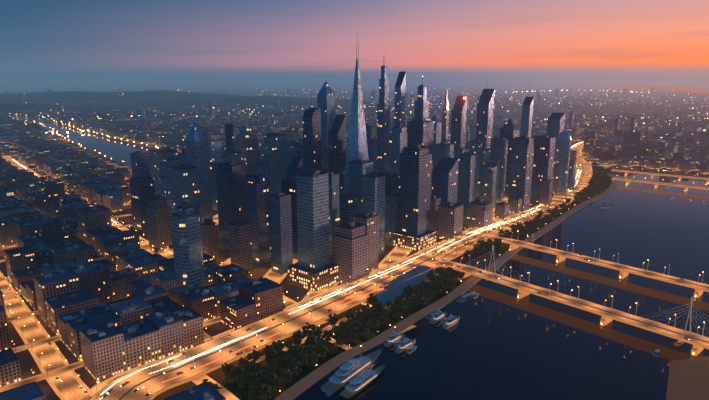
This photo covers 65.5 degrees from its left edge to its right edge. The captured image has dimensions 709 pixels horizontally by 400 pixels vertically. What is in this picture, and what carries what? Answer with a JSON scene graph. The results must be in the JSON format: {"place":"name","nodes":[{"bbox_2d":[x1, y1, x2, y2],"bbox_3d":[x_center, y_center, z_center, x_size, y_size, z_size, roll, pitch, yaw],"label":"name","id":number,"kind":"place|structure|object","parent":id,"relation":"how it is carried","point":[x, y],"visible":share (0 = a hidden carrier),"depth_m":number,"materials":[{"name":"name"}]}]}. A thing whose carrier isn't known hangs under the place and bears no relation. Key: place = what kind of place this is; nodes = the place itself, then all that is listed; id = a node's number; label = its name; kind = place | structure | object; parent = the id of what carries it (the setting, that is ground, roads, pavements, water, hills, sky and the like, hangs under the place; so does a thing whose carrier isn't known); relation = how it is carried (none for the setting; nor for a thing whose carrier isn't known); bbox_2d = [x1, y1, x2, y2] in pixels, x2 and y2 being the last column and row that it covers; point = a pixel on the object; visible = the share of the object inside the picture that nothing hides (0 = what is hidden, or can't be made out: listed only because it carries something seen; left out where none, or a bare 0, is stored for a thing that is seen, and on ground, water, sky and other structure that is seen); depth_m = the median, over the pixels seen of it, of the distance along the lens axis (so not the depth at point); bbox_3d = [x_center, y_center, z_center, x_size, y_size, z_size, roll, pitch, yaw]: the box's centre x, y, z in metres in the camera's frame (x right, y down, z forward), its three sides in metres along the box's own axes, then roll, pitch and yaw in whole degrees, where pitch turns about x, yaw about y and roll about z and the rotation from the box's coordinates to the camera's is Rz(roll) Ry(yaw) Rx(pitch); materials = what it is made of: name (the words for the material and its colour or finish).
{"place":"outdoors","nodes":[
{"label":"outdoors","id":0,"kind":"place"},
{"bbox_2d":[0,103,135,113],"bbox_3d":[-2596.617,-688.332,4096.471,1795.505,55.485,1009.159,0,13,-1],"label":"hill","id":1,"kind":"structure","parent":0,"point":[12,107],"depth_m":4032.67,"materials":[{"name":"grey"}]},
{"bbox_2d":[6,115,153,166],"bbox_3d":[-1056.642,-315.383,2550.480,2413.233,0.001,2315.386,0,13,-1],"label":"river water","id":2,"kind":"structure","parent":0,"point":[116,150],"depth_m":2107.01,"materials":[{"name":"blue liquid"}]},
{"bbox_2d":[0,90,243,105],"bbox_3d":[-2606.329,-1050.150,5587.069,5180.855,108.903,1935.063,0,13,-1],"label":"hill","id":3,"kind":"structure","parent":0,"point":[82,98],"depth_m":5252.52,"materials":[{"name":"grey"}]},
{"bbox_2d":[100,96,430,107],"bbox_3d":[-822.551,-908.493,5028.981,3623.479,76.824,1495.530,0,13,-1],"label":"hill","id":4,"kind":"structure","parent":0,"point":[259,100],"depth_m":4772.26,"materials":[{"name":"grey"}]},
{"bbox_2d":[0,150,588,399],"bbox_3d":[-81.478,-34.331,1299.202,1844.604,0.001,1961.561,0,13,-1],"label":"city ground","id":5,"kind":"structure","parent":0,"point":[27,362],"depth_m":564.49,"materials":[{"name":"grey concrete"}]},
{"bbox_2d":[129,40,576,291],"bbox_3d":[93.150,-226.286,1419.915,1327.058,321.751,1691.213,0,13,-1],"label":"skyscrapers","id":6,"kind":"structure","parent":5,"relation":"on","point":[280,201],"depth_m":910.88,"materials":[{"name":"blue glass"}]},
{"bbox_2d":[0,140,706,395],"bbox_3d":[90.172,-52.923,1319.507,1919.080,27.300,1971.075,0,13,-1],"label":"street lamps","id":7,"kind":"object","parent":5,"relation":"on","point":[415,275],"visible":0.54,"depth_m":637.33,"materials":[{"name":"yellow metal"}]},
{"bbox_2d":[221,267,469,399],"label":"park","id":8,"kind":"structure","parent":0,"point":[231,386],"depth_m":538.74,"materials":[{"name":"green plant"}]},
{"bbox_2d":[209,383,222,391],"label":"tree","id":9,"kind":"object","parent":8,"relation":"on","point":[214,386],"visible":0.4,"depth_m":429.42,"materials":[{"name":"green plant"}]},
{"bbox_2d":[221,363,232,380],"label":"tree","id":10,"kind":"object","parent":8,"relation":"on","point":[226,370],"visible":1,"depth_m":461.57,"materials":[{"name":"green plant"}]},
{"bbox_2d":[232,365,246,380],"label":"tree","id":11,"kind":"object","parent":8,"relation":"on","point":[239,370],"visible":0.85,"depth_m":451.50,"materials":[{"name":"green plant"}]},
{"bbox_2d":[238,357,248,366],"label":"tree","id":12,"kind":"object","parent":8,"relation":"on","point":[242,361],"visible":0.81,"depth_m":478.67,"materials":[{"name":"green plant"}]},
{"bbox_2d":[245,360,255,364],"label":"tree","id":13,"kind":"object","parent":8,"relation":"on","point":[251,362],"visible":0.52,"depth_m":476.93,"materials":[{"name":"green plant"}]},
{"bbox_2d":[245,363,259,380],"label":"tree","id":14,"kind":"object","parent":8,"relation":"on","point":[249,368],"visible":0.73,"depth_m":459.92,"materials":[{"name":"green plant"}]},
{"bbox_2d":[245,370,262,386],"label":"tree","id":15,"kind":"object","parent":8,"relation":"on","point":[250,377],"visible":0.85,"depth_m":444.18,"materials":[{"name":"green plant"}]},
{"bbox_2d":[247,350,261,360],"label":"tree","id":16,"kind":"object","parent":8,"relation":"on","point":[255,355],"visible":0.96,"depth_m":485.30,"materials":[{"name":"green plant"}]},
{"bbox_2d":[257,383,275,399],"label":"tree","id":17,"kind":"object","parent":8,"relation":"on","point":[265,392],"visible":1,"depth_m":425.00,"materials":[{"name":"green plant"}]},
{"bbox_2d":[260,373,276,388],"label":"tree","id":18,"kind":"object","parent":8,"relation":"on","point":[273,384],"visible":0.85,"depth_m":437.46,"materials":[{"name":"green plant"}]},
{"bbox_2d":[261,345,275,356],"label":"tree","id":19,"kind":"object","parent":8,"relation":"on","point":[268,347],"visible":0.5,"depth_m":490.19,"materials":[{"name":"green plant"}]},
{"bbox_2d":[264,348,277,363],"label":"tree","id":20,"kind":"object","parent":8,"relation":"on","point":[269,355],"visible":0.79,"depth_m":476.52,"materials":[{"name":"green plant"}]},
{"bbox_2d":[272,340,284,351],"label":"tree","id":21,"kind":"object","parent":8,"relation":"on","point":[280,345],"visible":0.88,"depth_m":500.01,"materials":[{"name":"green plant"}]},
{"bbox_2d":[275,377,285,392],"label":"tree","id":22,"kind":"object","parent":8,"relation":"on","point":[279,381],"visible":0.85,"depth_m":444.57,"materials":[{"name":"green plant"}]},
{"bbox_2d":[278,350,289,363],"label":"tree","id":23,"kind":"object","parent":8,"relation":"on","point":[283,353],"visible":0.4,"depth_m":479.00,"materials":[{"name":"green plant"}]},
{"bbox_2d":[280,369,293,386],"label":"tree","id":24,"kind":"object","parent":8,"relation":"on","point":[287,375],"visible":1,"depth_m":452.49,"materials":[{"name":"green plant"}]},
{"bbox_2d":[285,341,292,348],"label":"tree","id":25,"kind":"object","parent":8,"relation":"on","point":[288,343],"visible":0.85,"depth_m":509.54,"materials":[{"name":"green plant"}]},
{"bbox_2d":[287,347,293,356],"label":"tree","id":26,"kind":"object","parent":8,"relation":"on","point":[289,352],"visible":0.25,"depth_m":489.76,"materials":[{"name":"green plant"}]},
{"bbox_2d":[287,362,301,379],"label":"tree","id":27,"kind":"object","parent":8,"relation":"on","point":[295,369],"visible":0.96,"depth_m":463.52,"materials":[{"name":"green plant"}]},
{"bbox_2d":[292,330,304,344],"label":"tree","id":28,"kind":"object","parent":8,"relation":"on","point":[299,335],"visible":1,"depth_m":511.83,"materials":[{"name":"green plant"}]},
{"bbox_2d":[290,344,306,366],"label":"tree","id":29,"kind":"object","parent":8,"relation":"on","point":[296,351],"visible":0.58,"depth_m":483.63,"materials":[{"name":"green plant"}]},
{"bbox_2d":[297,353,309,370],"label":"tree","id":30,"kind":"object","parent":8,"relation":"on","point":[302,357],"visible":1,"depth_m":476.76,"materials":[{"name":"green plant"}]},
{"bbox_2d":[302,324,318,335],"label":"tree","id":31,"kind":"object","parent":8,"relation":"on","point":[308,327],"visible":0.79,"depth_m":522.80,"materials":[{"name":"green plant"}]},
{"bbox_2d":[303,345,317,362],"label":"tree","id":32,"kind":"object","parent":8,"relation":"on","point":[310,349],"visible":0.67,"depth_m":490.56,"materials":[{"name":"green plant"}]},
{"bbox_2d":[304,333,317,348],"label":"tree","id":33,"kind":"object","parent":8,"relation":"on","point":[312,340],"visible":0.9,"depth_m":502.05,"materials":[{"name":"green plant"}]},
{"bbox_2d":[309,352,319,368],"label":"tree","id":34,"kind":"object","parent":8,"relation":"on","point":[314,357],"visible":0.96,"depth_m":480.72,"materials":[{"name":"green plant"}]},
{"bbox_2d":[315,330,322,341],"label":"tree","id":35,"kind":"object","parent":8,"relation":"on","point":[319,334],"visible":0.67,"depth_m":531.03,"materials":[{"name":"green plant"}]},
{"bbox_2d":[319,345,328,360],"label":"tree","id":36,"kind":"object","parent":8,"relation":"on","point":[324,350],"visible":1,"depth_m":493.80,"materials":[{"name":"green plant"}]},
{"bbox_2d":[321,340,329,346],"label":"tree","id":37,"kind":"object","parent":8,"relation":"on","point":[324,343],"visible":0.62,"depth_m":513.99,"materials":[{"name":"green plant"}]},
{"bbox_2d":[321,330,332,343],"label":"tree","id":38,"kind":"object","parent":8,"relation":"on","point":[327,335],"visible":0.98,"depth_m":521.22,"materials":[{"name":"green plant"}]},
{"bbox_2d":[329,342,337,349],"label":"tree","id":39,"kind":"object","parent":8,"relation":"on","point":[334,344],"visible":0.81,"depth_m":511.29,"materials":[{"name":"green plant"}]},
{"bbox_2d":[328,314,338,330],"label":"tree","id":40,"kind":"object","parent":8,"relation":"on","point":[334,319],"visible":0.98,"depth_m":548.89,"materials":[{"name":"green plant"}]},
{"bbox_2d":[332,326,339,336],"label":"tree","id":41,"kind":"object","parent":8,"relation":"on","point":[336,329],"visible":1,"depth_m":541.68,"materials":[{"name":"green plant"}]},
{"bbox_2d":[335,337,344,348],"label":"tree","id":42,"kind":"object","parent":8,"relation":"on","point":[339,341],"visible":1,"depth_m":517.27,"materials":[{"name":"green plant"}]},
{"bbox_2d":[340,324,352,335],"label":"tree","id":43,"kind":"object","parent":8,"relation":"on","point":[345,329],"visible":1,"depth_m":530.74,"materials":[{"name":"green plant"}]},
{"bbox_2d":[345,311,354,321],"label":"tree","id":44,"kind":"object","parent":8,"relation":"on","point":[349,315],"visible":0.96,"depth_m":562.82,"materials":[{"name":"green plant"}]},
{"bbox_2d":[347,320,359,329],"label":"tree","id":45,"kind":"object","parent":8,"relation":"on","point":[354,323],"visible":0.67,"depth_m":546.50,"materials":[{"name":"green plant"}]},
{"bbox_2d":[355,316,363,327],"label":"tree","id":46,"kind":"object","parent":8,"relation":"on","point":[359,319],"visible":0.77,"depth_m":557.89,"materials":[{"name":"green plant"}]},
{"bbox_2d":[356,309,364,316],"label":"tree","id":47,"kind":"object","parent":8,"relation":"on","point":[360,313],"visible":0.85,"depth_m":570.73,"materials":[{"name":"green plant"}]},
{"bbox_2d":[361,305,371,311],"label":"tree","id":48,"kind":"object","parent":8,"relation":"on","point":[364,307],"visible":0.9,"depth_m":588.55,"materials":[{"name":"green plant"}]},
{"bbox_2d":[361,320,373,330],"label":"tree","id":49,"kind":"object","parent":8,"relation":"on","point":[369,324],"visible":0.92,"depth_m":543.07,"materials":[{"name":"green plant"}]},
{"bbox_2d":[366,316,374,328],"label":"tree","id":50,"kind":"object","parent":8,"relation":"on","point":[369,317],"visible":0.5,"depth_m":559.49,"materials":[{"name":"green plant"}]},
{"bbox_2d":[368,293,377,311],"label":"tree","id":51,"kind":"object","parent":8,"relation":"on","point":[372,298],"visible":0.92,"depth_m":597.97,"materials":[{"name":"green plant"}]},
{"bbox_2d":[370,319,380,332],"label":"tree","id":52,"kind":"object","parent":8,"relation":"on","point":[375,323],"visible":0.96,"depth_m":548.90,"materials":[{"name":"green plant"}]},
{"bbox_2d":[373,303,383,319],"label":"tree","id":53,"kind":"object","parent":8,"relation":"on","point":[377,306],"visible":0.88,"depth_m":577.77,"materials":[{"name":"green plant"}]},
{"bbox_2d":[377,308,389,316],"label":"tree","id":54,"kind":"object","parent":8,"relation":"on","point":[384,313],"visible":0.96,"depth_m":570.95,"materials":[{"name":"green plant"}]},
{"bbox_2d":[386,301,393,308],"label":"tree","id":55,"kind":"object","parent":8,"relation":"on","point":[388,304],"visible":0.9,"depth_m":598.12,"materials":[{"name":"green plant"}]},
{"bbox_2d":[392,310,400,323],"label":"tree","id":56,"kind":"object","parent":8,"relation":"on","point":[395,314],"visible":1,"depth_m":569.41,"materials":[{"name":"green plant"}]},
{"bbox_2d":[361,265,437,310],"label":"pond","id":57,"kind":"structure","parent":8,"relation":"on","point":[394,288],"depth_m":656.55,"materials":[{"name":"water"}]},
{"bbox_2d":[393,298,405,309],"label":"tree","id":58,"kind":"object","parent":8,"relation":"on","point":[398,301],"visible":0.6,"depth_m":591.38,"materials":[{"name":"green plant"}]},
{"bbox_2d":[394,304,406,319],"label":"tree","id":59,"kind":"object","parent":8,"relation":"on","point":[403,307],"visible":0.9,"depth_m":575.89,"materials":[{"name":"green plant"}]},
{"bbox_2d":[399,292,408,300],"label":"tree","id":60,"kind":"object","parent":8,"relation":"on","point":[404,295],"visible":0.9,"depth_m":614.42,"materials":[{"name":"green plant"}]},
{"bbox_2d":[404,301,412,316],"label":"tree","id":61,"kind":"object","parent":8,"relation":"on","point":[408,303],"visible":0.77,"depth_m":586.37,"materials":[{"name":"green plant"}]},
{"bbox_2d":[403,285,414,297],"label":"tree","id":62,"kind":"object","parent":8,"relation":"on","point":[409,292],"visible":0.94,"depth_m":619.52,"materials":[{"name":"green plant"}]},
{"bbox_2d":[408,286,419,298],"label":"tree","id":63,"kind":"object","parent":8,"relation":"on","point":[416,290],"visible":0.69,"depth_m":633.09,"materials":[{"name":"green plant"}]},
{"bbox_2d":[415,295,423,308],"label":"tree","id":64,"kind":"object","parent":8,"relation":"on","point":[419,300],"visible":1,"depth_m":604.66,"materials":[{"name":"green plant"}]},
{"bbox_2d":[421,282,431,288],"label":"tree","id":65,"kind":"object","parent":8,"relation":"on","point":[426,285],"visible":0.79,"depth_m":643.35,"materials":[{"name":"green plant"}]},
{"bbox_2d":[426,270,435,279],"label":"tree","id":66,"kind":"object","parent":8,"relation":"on","point":[431,274],"visible":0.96,"depth_m":673.70,"materials":[{"name":"green plant"}]},
{"bbox_2d":[426,289,435,300],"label":"tree","id":67,"kind":"object","parent":8,"relation":"on","point":[431,293],"visible":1,"depth_m":628.67,"materials":[{"name":"green plant"}]},
{"bbox_2d":[435,268,442,279],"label":"tree","id":68,"kind":"object","parent":8,"relation":"on","point":[438,271],"visible":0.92,"depth_m":694.09,"materials":[{"name":"green plant"}]},
{"bbox_2d":[435,282,444,298],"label":"tree","id":69,"kind":"object","parent":8,"relation":"on","point":[439,287],"visible":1,"depth_m":632.22,"materials":[{"name":"green plant"}]},
{"bbox_2d":[440,270,448,276],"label":"tree","id":70,"kind":"object","parent":8,"relation":"on","point":[444,273],"visible":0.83,"depth_m":688.81,"materials":[{"name":"green plant"}]},
{"bbox_2d":[443,278,452,290],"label":"tree","id":71,"kind":"object","parent":8,"relation":"on","point":[448,281],"visible":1,"depth_m":654.86,"materials":[{"name":"green plant"}]},
{"bbox_2d":[445,267,453,273],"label":"tree","id":72,"kind":"object","parent":8,"relation":"on","point":[449,269],"visible":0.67,"depth_m":697.59,"materials":[{"name":"green plant"}]},
{"bbox_2d":[454,271,464,279],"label":"tree","id":73,"kind":"object","parent":8,"relation":"on","point":[459,274],"visible":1,"depth_m":683.73,"materials":[{"name":"green plant"}]},
{"bbox_2d":[13,88,692,161],"bbox_3d":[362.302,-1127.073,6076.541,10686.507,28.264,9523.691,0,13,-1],"label":"distant lights","id":74,"kind":"object","parent":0,"point":[243,110],"visible":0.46,"depth_m":3085.45,"materials":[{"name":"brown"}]},
{"bbox_2d":[0,77,708,386],"bbox_3d":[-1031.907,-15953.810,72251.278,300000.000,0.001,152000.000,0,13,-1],"label":"ground","id":75,"kind":"structure","parent":0,"point":[236,85],"depth_m":13867.22,"materials":[{"name":"grey"}]},
{"bbox_2d":[0,110,708,399],"bbox_3d":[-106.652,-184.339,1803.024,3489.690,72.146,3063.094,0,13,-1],"label":"old town blocks","id":76,"kind":"structure","parent":75,"relation":"on","point":[98,313],"depth_m":705.06,"materials":[{"name":"concrete"}]},
{"bbox_2d":[0,87,708,148],"bbox_3d":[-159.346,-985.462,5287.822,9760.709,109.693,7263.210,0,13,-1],"label":"city blocks","id":77,"kind":"structure","parent":75,"relation":"on","point":[697,111],"depth_m":4111.70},
{"bbox_2d":[90,141,708,399],"bbox_3d":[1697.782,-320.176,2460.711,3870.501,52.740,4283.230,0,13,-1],"label":"viaducts and bridges","id":78,"kind":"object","parent":75,"relation":"on","point":[285,323],"visible":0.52,"depth_m":588.78,"materials":[{"name":"grey concrete"}]},
{"bbox_2d":[463,252,469,258],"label":"tree","id":79,"kind":"object","parent":75,"relation":"on","point":[465,254],"visible":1,"depth_m":757.84,"materials":[{"name":"green plant"}]},
{"bbox_2d":[476,240,484,251],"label":"tree","id":80,"kind":"object","parent":75,"relation":"on","point":[480,243],"visible":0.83,"depth_m":804.88,"materials":[{"name":"green plant"}]},
{"bbox_2d":[485,242,491,252],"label":"tree","id":81,"kind":"object","parent":75,"relation":"on","point":[487,244],"visible":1,"depth_m":799.15,"materials":[{"name":"green plant"}]},
{"bbox_2d":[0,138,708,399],"bbox_3d":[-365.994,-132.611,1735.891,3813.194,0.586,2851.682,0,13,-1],"label":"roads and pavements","id":82,"kind":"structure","parent":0,"point":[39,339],"depth_m":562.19,"materials":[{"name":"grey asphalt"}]},
{"bbox_2d":[12,141,583,394],"bbox_3d":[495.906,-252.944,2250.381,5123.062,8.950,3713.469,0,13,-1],"label":"light trails","id":83,"kind":"object","parent":82,"relation":"on","point":[312,301],"visible":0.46,"depth_m":600.37,"materials":[{"name":"white"}]},
{"bbox_2d":[0,0,708,76],"label":"sky","id":84,"kind":"structure","parent":0,"point":[39,38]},
{"bbox_2d":[274,174,617,399],"bbox_3d":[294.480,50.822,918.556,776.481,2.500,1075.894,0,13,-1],"label":"quay promenade","id":85,"kind":"structure","parent":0,"point":[305,383],"depth_m":575.88,"materials":[{"name":"grey concrete"}]},
{"bbox_2d":[295,166,708,399],"bbox_3d":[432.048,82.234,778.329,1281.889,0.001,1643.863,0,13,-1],"label":"river water","id":86,"kind":"structure","parent":0,"point":[497,341],"depth_m":577.62,"materials":[{"name":"blue liquid"}]},
{"bbox_2d":[321,349,380,393],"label":"boat","id":87,"kind":"object","parent":86,"relation":"on","point":[347,372],"visible":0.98,"depth_m":465.07,"materials":[{"name":"white"}]},
{"bbox_2d":[339,365,384,399],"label":"boat","id":88,"kind":"object","parent":86,"relation":"on","point":[360,382],"visible":0.98,"depth_m":451.09,"materials":[{"name":"white"}]},
{"bbox_2d":[383,331,403,346],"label":"boat","id":89,"kind":"object","parent":86,"relation":"on","point":[393,338],"visible":0.98,"depth_m":528.43,"materials":[{"name":"white plastic"}]},
{"bbox_2d":[395,338,415,353],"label":"boat","id":90,"kind":"object","parent":86,"relation":"on","point":[405,344],"visible":0.96,"depth_m":516.16,"materials":[{"name":"white plastic"}]},
{"bbox_2d":[405,346,416,353],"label":"boat","id":91,"kind":"object","parent":86,"relation":"on","point":[410,350],"visible":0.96,"depth_m":513.65,"materials":[{"name":"white plastic"}]},
{"bbox_2d":[429,310,446,323],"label":"boat","id":92,"kind":"object","parent":86,"relation":"on","point":[438,315],"visible":0.96,"depth_m":577.10,"materials":[{"name":"white plastic"}]},
{"bbox_2d":[442,315,459,328],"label":"boat","id":93,"kind":"object","parent":86,"relation":"on","point":[451,320],"visible":0.94,"depth_m":565.17,"materials":[{"name":"white plastic"}]},
{"bbox_2d":[456,291,474,302],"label":"boat","id":94,"kind":"object","parent":86,"relation":"on","point":[464,297],"visible":0.9,"depth_m":636.00,"materials":[{"name":"white"}]},
{"bbox_2d":[325,204,708,399],"bbox_3d":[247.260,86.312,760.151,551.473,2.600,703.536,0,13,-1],"label":"floating docks","id":95,"kind":"object","parent":86,"relation":"on","point":[688,378],"visible":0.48,"depth_m":464.71,"materials":[{"name":"brown concrete"}]},
{"bbox_2d":[652,349,659,356],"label":"boat","id":96,"kind":"object","parent":86,"relation":"on","point":[656,352],"visible":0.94,"depth_m":508.05,"materials":[{"name":"white plastic"}]},
{"bbox_2d":[673,340,683,345],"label":"boat","id":97,"kind":"object","parent":86,"relation":"on","point":[678,343],"visible":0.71,"depth_m":527.05,"materials":[{"name":"white"}]},
{"bbox_2d":[491,173,611,254],"bbox_3d":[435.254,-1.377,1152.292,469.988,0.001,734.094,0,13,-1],"label":"riverside lawn","id":98,"kind":"structure","parent":0,"point":[505,247],"depth_m":976.48,"materials":[{"name":"green plant"}]},
{"bbox_2d":[493,239,502,246],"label":"tree","id":99,"kind":"object","parent":98,"relation":"on","point":[498,243],"visible":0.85,"depth_m":799.63,"materials":[{"name":"green plant"}]},
{"bbox_2d":[498,230,504,236],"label":"tree","id":100,"kind":"object","parent":98,"relation":"on","point":[500,232],"visible":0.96,"depth_m":858.03,"materials":[{"name":"green plant"}]},
{"bbox_2d":[513,230,520,238],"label":"tree","id":101,"kind":"object","parent":98,"relation":"on","point":[516,233],"visible":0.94,"depth_m":866.59,"materials":[{"name":"green plant"}]},
{"bbox_2d":[517,222,522,229],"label":"tree","id":102,"kind":"object","parent":98,"relation":"on","point":[519,225],"visible":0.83,"depth_m":891.82,"materials":[{"name":"green plant"}]},
{"bbox_2d":[520,228,525,238],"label":"tree","id":103,"kind":"object","parent":98,"relation":"on","point":[523,230],"visible":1,"depth_m":867.15,"materials":[{"name":"green plant"}]},
{"bbox_2d":[529,222,537,233],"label":"tree","id":104,"kind":"object","parent":98,"relation":"on","point":[532,227],"visible":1,"depth_m":897.09,"materials":[{"name":"green plant"}]},
{"bbox_2d":[537,211,544,219],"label":"tree","id":105,"kind":"object","parent":98,"relation":"on","point":[540,212],"visible":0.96,"depth_m":980.37,"materials":[{"name":"green plant"}]},
{"bbox_2d":[544,76,708,80],"bbox_3d":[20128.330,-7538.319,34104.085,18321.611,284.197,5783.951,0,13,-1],"label":"ridge","id":106,"kind":"structure","parent":0,"point":[672,78],"depth_m":32271.69,"materials":[{"name":"grey"}]},
{"bbox_2d":[606,85,708,92],"bbox_3d":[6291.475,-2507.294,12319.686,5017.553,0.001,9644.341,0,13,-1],"label":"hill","id":107,"kind":"structure","parent":0,"point":[670,88],"depth_m":11585.00,"materials":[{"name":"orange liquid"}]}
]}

